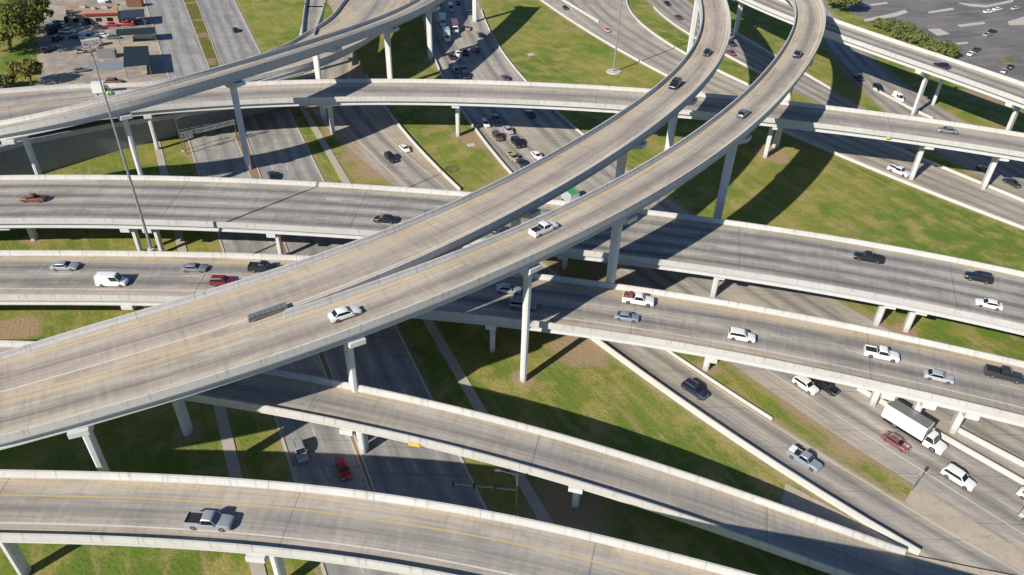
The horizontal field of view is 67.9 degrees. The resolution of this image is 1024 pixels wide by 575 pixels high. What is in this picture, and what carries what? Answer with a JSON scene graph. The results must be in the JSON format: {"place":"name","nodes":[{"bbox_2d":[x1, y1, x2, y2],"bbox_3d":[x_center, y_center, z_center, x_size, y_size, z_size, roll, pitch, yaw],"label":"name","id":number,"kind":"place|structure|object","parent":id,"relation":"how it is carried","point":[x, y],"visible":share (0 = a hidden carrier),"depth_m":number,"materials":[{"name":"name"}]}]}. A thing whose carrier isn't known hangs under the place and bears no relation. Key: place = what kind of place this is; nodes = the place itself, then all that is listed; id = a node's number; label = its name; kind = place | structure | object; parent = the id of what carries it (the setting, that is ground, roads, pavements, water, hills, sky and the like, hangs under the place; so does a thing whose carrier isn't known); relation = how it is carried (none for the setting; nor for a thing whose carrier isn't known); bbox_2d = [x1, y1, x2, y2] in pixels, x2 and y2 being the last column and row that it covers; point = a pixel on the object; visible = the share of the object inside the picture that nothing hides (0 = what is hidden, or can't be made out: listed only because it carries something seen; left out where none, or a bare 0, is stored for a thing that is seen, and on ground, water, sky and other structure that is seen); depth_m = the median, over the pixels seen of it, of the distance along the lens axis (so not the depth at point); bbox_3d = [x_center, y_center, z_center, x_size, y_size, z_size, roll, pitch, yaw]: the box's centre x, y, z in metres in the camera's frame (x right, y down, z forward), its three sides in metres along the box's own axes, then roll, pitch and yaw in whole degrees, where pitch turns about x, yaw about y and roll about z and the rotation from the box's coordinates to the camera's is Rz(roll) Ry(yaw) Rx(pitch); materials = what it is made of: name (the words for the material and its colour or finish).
{"place":"outdoors","nodes":[
{"label":"outdoors","id":0,"kind":"place"},
{"bbox_2d":[153,140,266,574],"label":"sidewalk","id":1,"kind":"structure","parent":0,"point":[230,453],"depth_m":123.44,"materials":[{"name":"concrete"}]},
{"bbox_2d":[145,0,399,574],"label":"road","id":2,"kind":"structure","parent":0,"point":[216,152],"depth_m":170.15,"materials":[{"name":"asphalt"}]},
{"bbox_2d":[292,438,308,462],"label":"car","id":3,"kind":"object","parent":2,"relation":"on","point":[300,451],"visible":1,"depth_m":119.29,"materials":[{"name":"silver paint"}]},
{"bbox_2d":[335,456,350,480],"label":"car","id":4,"kind":"object","parent":2,"relation":"on","point":[343,468],"visible":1,"depth_m":116.84,"materials":[{"name":"red paint"}]},
{"bbox_2d":[197,0,484,509],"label":"road","id":5,"kind":"structure","parent":0,"point":[383,361],"depth_m":140.04,"materials":[{"name":"asphalt"}]},
{"bbox_2d":[299,106,553,523],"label":"sidewalk","id":6,"kind":"structure","parent":0,"point":[534,501],"depth_m":136.40,"materials":[{"name":"concrete"}]},
{"bbox_2d":[0,0,1023,574],"bbox_3d":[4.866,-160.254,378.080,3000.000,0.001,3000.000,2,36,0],"label":"ground","id":7,"kind":"structure","parent":0,"point":[572,386],"depth_m":149.54,"materials":[{"name":"green plant"}]},
{"bbox_2d":[0,73,16,87],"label":"bush","id":8,"kind":"object","parent":7,"relation":"on","point":[7,81],"visible":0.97,"depth_m":233.93,"materials":[{"name":"green plant"}]},
{"bbox_2d":[0,0,43,52],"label":"tree","id":9,"kind":"object","parent":7,"relation":"on","point":[22,22],"visible":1,"depth_m":254.79,"materials":[{"name":"green plant"}]},
{"bbox_2d":[5,57,43,85],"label":"tree","id":10,"kind":"object","parent":7,"relation":"on","point":[19,69],"visible":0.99,"depth_m":233.95,"materials":[{"name":"green plant"}]},
{"bbox_2d":[2,0,54,21],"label":"tree","id":11,"kind":"object","parent":7,"relation":"on","point":[40,6],"visible":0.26,"depth_m":272.79,"materials":[{"name":"green plant"}]},
{"bbox_2d":[37,0,167,85],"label":"parking lot","id":12,"kind":"structure","parent":7,"relation":"on","point":[62,60],"depth_m":261.33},
{"bbox_2d":[66,3,119,24],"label":"shop","id":13,"kind":"structure","parent":12,"relation":"on","point":[100,13],"depth_m":288.30,"materials":[{"name":"paint"}]},
{"bbox_2d":[95,48,117,57],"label":"steel container","id":14,"kind":"object","parent":12,"relation":"on","point":[106,53],"visible":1,"depth_m":258.90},
{"bbox_2d":[93,61,123,69],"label":"slab","id":15,"kind":"structure","parent":12,"relation":"on","point":[110,65],"depth_m":254.15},
{"bbox_2d":[120,9,145,26],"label":"carport","id":16,"kind":"object","parent":12,"relation":"on","point":[134,13],"visible":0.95,"depth_m":287.19,"materials":[{"name":"metal"}]},
{"bbox_2d":[116,27,156,44],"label":"carport","id":17,"kind":"object","parent":12,"relation":"on","point":[135,31],"visible":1,"depth_m":272.05,"materials":[{"name":"metal"}]},
{"bbox_2d":[123,46,151,78],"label":"carport","id":18,"kind":"object","parent":12,"relation":"on","point":[136,55],"visible":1,"depth_m":249.07,"materials":[{"name":"metal"}]},
{"bbox_2d":[76,42,155,250],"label":"light mast","id":19,"kind":"object","parent":7,"relation":"on","point":[150,248],"visible":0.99,"depth_m":134.27,"materials":[{"name":"metal"}]},
{"bbox_2d":[0,72,315,174],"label":"retaining wall","id":20,"kind":"structure","parent":7,"relation":"on","point":[59,148],"depth_m":198.89,"materials":[{"name":"concrete"}]},
{"bbox_2d":[0,0,412,107],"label":"ramp bridge","id":21,"kind":"structure","parent":7,"relation":"on","point":[346,13],"depth_m":219.81,"materials":[{"name":"concrete"}]},
{"bbox_2d":[90,80,112,95],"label":"box truck","id":22,"kind":"object","parent":21,"relation":"on","point":[95,87],"visible":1,"depth_m":200.71,"materials":[{"name":"paint"}]},
{"bbox_2d":[180,120,237,153],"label":"sign gantry","id":23,"kind":"object","parent":7,"relation":"on","point":[188,134],"visible":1,"depth_m":202.64,"materials":[{"name":"metal"}]},
{"bbox_2d":[144,0,326,574],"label":"kerb","id":24,"kind":"structure","parent":7,"relation":"on","point":[293,475],"depth_m":125.41,"materials":[{"name":"concrete"}]},
{"bbox_2d":[0,0,476,174],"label":"flyover bridge","id":25,"kind":"structure","parent":7,"relation":"on","point":[231,76],"depth_m":180.64,"materials":[{"name":"concrete"}]},
{"bbox_2d":[166,72,322,574],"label":"verge","id":26,"kind":"structure","parent":7,"relation":"on","point":[279,456],"depth_m":122.83,"materials":[{"name":"green plant"}]},
{"bbox_2d":[184,0,372,491],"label":"median","id":27,"kind":"object","parent":7,"relation":"on","point":[194,12],"visible":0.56,"depth_m":261.97,"materials":[{"name":"plant"}]},
{"bbox_2d":[183,0,402,574],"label":"kerb","id":28,"kind":"structure","parent":7,"relation":"on","point":[359,463],"depth_m":137.92,"materials":[{"name":"concrete"}]},
{"bbox_2d":[196,0,404,574],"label":"kerb","id":29,"kind":"structure","parent":7,"relation":"on","point":[365,466],"depth_m":138.52,"materials":[{"name":"concrete"}]},
{"bbox_2d":[299,0,326,71],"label":"ramp bridge","id":30,"kind":"structure","parent":7,"relation":"on","point":[313,13],"depth_m":259.71,"materials":[{"name":"concrete"}]},
{"bbox_2d":[234,0,487,509],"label":"kerb","id":31,"kind":"structure","parent":7,"relation":"on","point":[460,457],"depth_m":139.66,"materials":[{"name":"concrete"}]},
{"bbox_2d":[0,0,730,396],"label":"flyover bridge","id":32,"kind":"structure","parent":7,"relation":"on","point":[514,198],"depth_m":119.01,"materials":[{"name":"concrete"}]},
{"bbox_2d":[246,302,287,322],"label":"crash cushion","id":33,"kind":"object","parent":32,"relation":"on","point":[267,312],"visible":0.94,"depth_m":106.93,"materials":[{"name":"metal"}]},
{"bbox_2d":[235,0,504,513],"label":"verge","id":34,"kind":"structure","parent":7,"relation":"on","point":[490,499],"depth_m":139.70,"materials":[{"name":"green plant"}]},
{"bbox_2d":[0,469,755,574],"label":"ramp bridge","id":35,"kind":"structure","parent":7,"relation":"on","point":[275,521],"depth_m":92.42,"materials":[{"name":"concrete"}]},
{"bbox_2d":[183,510,234,531],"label":"pickup truck","id":36,"kind":"object","parent":35,"relation":"on","point":[209,520],"visible":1,"depth_m":91.61,"materials":[{"name":"silver paint"}]},
{"bbox_2d":[0,0,825,471],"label":"flyover bridge","id":37,"kind":"structure","parent":7,"relation":"on","point":[78,406],"depth_m":111.84,"materials":[{"name":"concrete"}]},
{"bbox_2d":[327,305,361,322],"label":"car","id":38,"kind":"object","parent":37,"relation":"on","point":[336,315],"visible":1,"depth_m":105.85,"materials":[{"name":"white paint"}]},
{"bbox_2d":[528,220,557,237],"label":"pickup truck","id":39,"kind":"object","parent":37,"relation":"on","point":[541,228],"visible":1,"depth_m":123.38,"materials":[{"name":"white paint"}]},
{"bbox_2d":[450,469,518,516],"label":"signal pole","id":40,"kind":"object","parent":7,"relation":"on","point":[474,485],"visible":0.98,"depth_m":108.23,"materials":[{"name":"metal"}]},
{"bbox_2d":[0,340,1007,574],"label":"ramp bridge","id":41,"kind":"structure","parent":7,"relation":"on","point":[577,466],"depth_m":109.60,"materials":[{"name":"concrete"}]},
{"bbox_2d":[0,175,1023,335],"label":"highway bridge","id":42,"kind":"structure","parent":7,"relation":"on","point":[914,282],"depth_m":156.66,"materials":[{"name":"concrete"}]},
{"bbox_2d":[20,193,46,202],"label":"pickup truck","id":43,"kind":"object","parent":42,"relation":"on","point":[32,197],"visible":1,"depth_m":161.31,"materials":[{"name":"orange paint"}]},
{"bbox_2d":[373,214,396,223],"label":"car","id":44,"kind":"object","parent":42,"relation":"on","point":[387,218],"visible":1,"depth_m":157.99,"materials":[{"name":"black paint"}]},
{"bbox_2d":[853,250,883,263],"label":"pickup truck","id":45,"kind":"object","parent":42,"relation":"on","point":[868,256],"visible":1,"depth_m":150.55,"materials":[{"name":"black paint"}]},
{"bbox_2d":[964,270,993,283],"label":"car","id":46,"kind":"object","parent":42,"relation":"on","point":[985,277],"visible":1,"depth_m":145.70,"materials":[{"name":"black paint"}]},
{"bbox_2d":[975,298,1003,310],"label":"car","id":47,"kind":"object","parent":42,"relation":"on","point":[996,305],"visible":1,"depth_m":139.12,"materials":[{"name":"white paint"}]},
{"bbox_2d":[0,250,1023,433],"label":"highway bridge","id":48,"kind":"structure","parent":7,"relation":"on","point":[819,348],"depth_m":134.52,"materials":[{"name":"concrete"}]},
{"bbox_2d":[49,260,78,270],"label":"car","id":49,"kind":"object","parent":48,"relation":"on","point":[63,265],"visible":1,"depth_m":142.17,"materials":[{"name":"silver paint"}]},
{"bbox_2d":[94,272,128,286],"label":"van","id":50,"kind":"object","parent":48,"relation":"on","point":[101,279],"visible":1,"depth_m":138.24,"materials":[{"name":"white paint"}]},
{"bbox_2d":[181,262,207,272],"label":"car","id":51,"kind":"object","parent":48,"relation":"on","point":[193,267],"visible":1,"depth_m":142.84,"materials":[{"name":"grey paint"}]},
{"bbox_2d":[209,274,236,286],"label":"car","id":52,"kind":"object","parent":48,"relation":"on","point":[215,280],"visible":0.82,"depth_m":139.27,"materials":[{"name":"paint"}]},
{"bbox_2d":[247,260,278,272],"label":"pickup truck","id":53,"kind":"object","parent":48,"relation":"on","point":[261,266],"visible":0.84,"depth_m":143.27,"materials":[{"name":"black paint"}]},
{"bbox_2d":[495,283,521,294],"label":"car","id":54,"kind":"object","parent":48,"relation":"on","point":[506,288],"visible":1,"depth_m":139.71,"materials":[{"name":"silver paint"}]},
{"bbox_2d":[509,296,536,310],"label":"car","id":55,"kind":"object","parent":48,"relation":"on","point":[516,302],"visible":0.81,"depth_m":135.86,"materials":[{"name":"grey paint"}]},
{"bbox_2d":[614,310,638,322],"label":"car","id":56,"kind":"object","parent":48,"relation":"on","point":[625,315],"visible":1,"depth_m":134.10,"materials":[{"name":"paint"}]},
{"bbox_2d":[622,291,653,306],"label":"pickup truck","id":57,"kind":"object","parent":48,"relation":"on","point":[640,298],"visible":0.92,"depth_m":137.82,"materials":[{"name":"white paint"}]},
{"bbox_2d":[728,327,755,342],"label":"car","id":58,"kind":"object","parent":48,"relation":"on","point":[737,333],"visible":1,"depth_m":130.26,"materials":[{"name":"white paint"}]},
{"bbox_2d":[863,344,899,362],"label":"pickup truck","id":59,"kind":"object","parent":48,"relation":"on","point":[880,352],"visible":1,"depth_m":127.36,"materials":[{"name":"white paint"}]},
{"bbox_2d":[923,369,953,383],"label":"car","id":60,"kind":"object","parent":48,"relation":"on","point":[936,375],"visible":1,"depth_m":123.35,"materials":[{"name":"paint"}]},
{"bbox_2d":[983,364,1023,383],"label":"pickup truck","id":61,"kind":"object","parent":48,"relation":"on","point":[1004,372],"visible":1,"depth_m":123.88,"materials":[{"name":"grey paint"}]},
{"bbox_2d":[0,79,1023,189],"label":"highway bridge","id":62,"kind":"structure","parent":7,"relation":"on","point":[924,134],"depth_m":202.86,"materials":[{"name":"concrete"}]},
{"bbox_2d":[295,73,857,520],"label":"verge","id":63,"kind":"structure","parent":7,"relation":"on","point":[643,383],"depth_m":132.67,"materials":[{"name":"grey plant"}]},
{"bbox_2d":[606,0,621,74],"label":"light mast","id":64,"kind":"object","parent":7,"relation":"on","point":[613,71],"visible":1,"depth_m":258.08,"materials":[{"name":"metal"}]},
{"bbox_2d":[353,49,908,501],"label":"verge","id":65,"kind":"structure","parent":7,"relation":"on","point":[843,459],"depth_m":130.75,"materials":[{"name":"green plant"}]},
{"bbox_2d":[365,74,460,190],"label":"concrete barrier","id":66,"kind":"object","parent":65,"relation":"on","point":[446,176],"visible":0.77,"depth_m":206.62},
{"bbox_2d":[418,14,913,493],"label":"verge","id":67,"kind":"structure","parent":7,"relation":"on","point":[860,457],"depth_m":132.22,"materials":[{"name":"green plant"}]},
{"bbox_2d":[423,15,512,173],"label":"concrete barrier","id":68,"kind":"object","parent":67,"relation":"on","point":[486,143],"visible":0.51,"depth_m":217.82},
{"bbox_2d":[478,0,915,336],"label":"verge","id":69,"kind":"structure","parent":7,"relation":"on","point":[869,315],"depth_m":188.64,"materials":[{"name":"green plant"}]},
{"bbox_2d":[642,0,892,143],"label":"verge","id":70,"kind":"structure","parent":7,"relation":"on","point":[653,10],"depth_m":275.62,"materials":[{"name":"green plant"}]},
{"bbox_2d":[535,0,1023,233],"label":"verge","id":71,"kind":"structure","parent":7,"relation":"on","point":[954,205],"depth_m":209.43,"materials":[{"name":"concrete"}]},
{"bbox_2d":[627,0,967,175],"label":"verge","id":72,"kind":"structure","parent":7,"relation":"on","point":[631,6],"depth_m":285.97,"materials":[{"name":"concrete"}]},
{"bbox_2d":[687,0,934,148],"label":"verge","id":73,"kind":"structure","parent":7,"relation":"on","point":[851,99],"depth_m":252.47,"materials":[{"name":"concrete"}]},
{"bbox_2d":[733,0,1023,130],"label":"highway bridge","id":74,"kind":"structure","parent":7,"relation":"on","point":[1009,91],"depth_m":231.59,"materials":[{"name":"concrete"}]},
{"bbox_2d":[788,0,1006,191],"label":"verge","id":75,"kind":"structure","parent":7,"relation":"on","point":[852,82],"depth_m":247.10,"materials":[{"name":"green plant"}]},
{"bbox_2d":[823,0,978,125],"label":"verge","id":76,"kind":"structure","parent":7,"relation":"on","point":[883,65],"depth_m":261.11,"materials":[{"name":"green plant"}]},
{"bbox_2d":[890,27,921,42],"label":"shrub","id":77,"kind":"object","parent":7,"relation":"on","point":[898,33],"visible":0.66,"depth_m":295.89,"materials":[{"name":"green plant"}]},
{"bbox_2d":[893,21,919,34],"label":"shrub","id":78,"kind":"object","parent":7,"relation":"on","point":[910,28],"visible":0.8,"depth_m":297.24,"materials":[{"name":"green plant"}]},
{"bbox_2d":[909,31,931,43],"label":"shrub","id":79,"kind":"object","parent":7,"relation":"on","point":[916,36],"visible":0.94,"depth_m":290.17,"materials":[{"name":"green plant"}]},
{"bbox_2d":[847,0,1023,81],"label":"parking lot","id":80,"kind":"structure","parent":7,"relation":"on","point":[1006,40],"depth_m":316.58,"materials":[{"name":"asphalt"}]},
{"bbox_2d":[929,39,962,57],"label":"shrub","id":81,"kind":"object","parent":7,"relation":"on","point":[953,51],"visible":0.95,"depth_m":279.25,"materials":[{"name":"green plant"}]},
{"bbox_2d":[303,0,1023,574],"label":"road","id":82,"kind":"structure","parent":0,"point":[369,134],"depth_m":130.70,"materials":[{"name":"asphalt"}]},
{"bbox_2d":[681,378,708,400],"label":"car","id":83,"kind":"object","parent":82,"relation":"on","point":[694,388],"visible":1,"depth_m":132.82,"materials":[{"name":"blue paint"}]},
{"bbox_2d":[665,350,772,419],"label":"concrete barrier","id":84,"kind":"object","parent":82,"relation":"on","point":[760,411],"visible":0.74,"depth_m":135.01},
{"bbox_2d":[589,338,920,555],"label":"concrete barrier","id":85,"kind":"object","parent":82,"relation":"on","point":[856,515],"visible":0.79,"depth_m":121.16,"materials":[{"name":"concrete"}]},
{"bbox_2d":[786,448,822,472],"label":"pickup truck","id":86,"kind":"object","parent":82,"relation":"on","point":[805,458],"visible":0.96,"depth_m":120.38,"materials":[{"name":"paint"}]},
{"bbox_2d":[424,0,1023,551],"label":"road","id":87,"kind":"structure","parent":0,"point":[992,500],"depth_m":137.66,"materials":[{"name":"asphalt"}]},
{"bbox_2d":[481,9,583,134],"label":"concrete barrier","id":88,"kind":"object","parent":87,"relation":"on","point":[555,110],"visible":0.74,"depth_m":258.19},
{"bbox_2d":[561,188,579,200],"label":"box truck","id":89,"kind":"object","parent":87,"relation":"on","point":[571,194],"visible":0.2,"depth_m":183.91,"materials":[{"name":"white paint"}]},
{"bbox_2d":[792,375,818,394],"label":"car","id":90,"kind":"object","parent":87,"relation":"on","point":[806,384],"visible":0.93,"depth_m":134.60,"materials":[{"name":"white paint"}]},
{"bbox_2d":[811,378,838,396],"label":"pickup truck","id":91,"kind":"object","parent":87,"relation":"on","point":[829,388],"visible":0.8,"depth_m":134.35,"materials":[{"name":"black paint"}]},
{"bbox_2d":[881,431,910,452],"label":"car","id":92,"kind":"object","parent":87,"relation":"on","point":[897,442],"visible":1,"depth_m":124.25,"materials":[{"name":"red paint"}]},
{"bbox_2d":[881,399,947,455],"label":"box truck","id":93,"kind":"object","parent":87,"relation":"on","point":[908,421],"visible":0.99,"depth_m":125.16,"materials":[{"name":"white paint"}]},
{"bbox_2d":[857,388,1023,485],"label":"concrete barrier","id":94,"kind":"object","parent":87,"relation":"on","point":[985,460],"visible":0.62,"depth_m":123.27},
{"bbox_2d":[940,463,976,491],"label":"car","id":95,"kind":"object","parent":87,"relation":"on","point":[956,474],"visible":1,"depth_m":118.28,"materials":[{"name":"white paint"}]},
{"bbox_2d":[957,427,1023,466],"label":"concrete barrier","id":96,"kind":"object","parent":87,"relation":"on","point":[993,448],"visible":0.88,"depth_m":124.44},
{"bbox_2d":[544,0,1023,225],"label":"road","id":97,"kind":"structure","parent":0,"point":[637,39],"depth_m":222.60,"materials":[{"name":"concrete"}]},
{"bbox_2d":[626,0,750,85],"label":"concrete barrier","id":98,"kind":"object","parent":97,"relation":"on","point":[684,52],"visible":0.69,"depth_m":284.40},
{"bbox_2d":[540,0,1023,229],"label":"concrete barrier","id":99,"kind":"object","parent":97,"relation":"on","point":[854,160],"visible":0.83,"depth_m":207.65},
{"bbox_2d":[887,164,909,176],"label":"car","id":100,"kind":"object","parent":97,"relation":"on","point":[901,170],"visible":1,"depth_m":203.26,"materials":[{"name":"paint"}]},
{"bbox_2d":[877,140,1023,201],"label":"concrete barrier","id":101,"kind":"object","parent":97,"relation":"on","point":[955,172],"visible":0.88,"depth_m":205.30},
{"bbox_2d":[648,0,928,149],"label":"road","id":102,"kind":"structure","parent":0,"point":[747,52],"depth_m":276.31,"materials":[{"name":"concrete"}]},
{"bbox_2d":[653,6,762,73],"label":"concrete barrier","id":103,"kind":"object","parent":102,"relation":"on","point":[727,55],"visible":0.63,"depth_m":277.10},
{"bbox_2d":[731,28,831,89],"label":"concrete barrier","id":104,"kind":"object","parent":102,"relation":"on","point":[805,73],"visible":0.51,"depth_m":279.15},
{"bbox_2d":[782,483,924,557],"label":"pavement","id":105,"kind":"structure","parent":0,"point":[794,498],"depth_m":113.81,"materials":[{"name":"concrete"}]},
{"bbox_2d":[822,0,1023,198],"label":"road","id":106,"kind":"structure","parent":0,"point":[864,64],"depth_m":244.45,"materials":[{"name":"concrete"}]},
{"bbox_2d":[873,87,933,118],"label":"concrete barrier","id":107,"kind":"object","parent":106,"relation":"on","point":[902,103],"visible":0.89,"depth_m":243.28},
{"bbox_2d":[904,485,1023,572],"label":"pavement","id":108,"kind":"structure","parent":0,"point":[940,512],"depth_m":112.16,"materials":[{"name":"concrete"}]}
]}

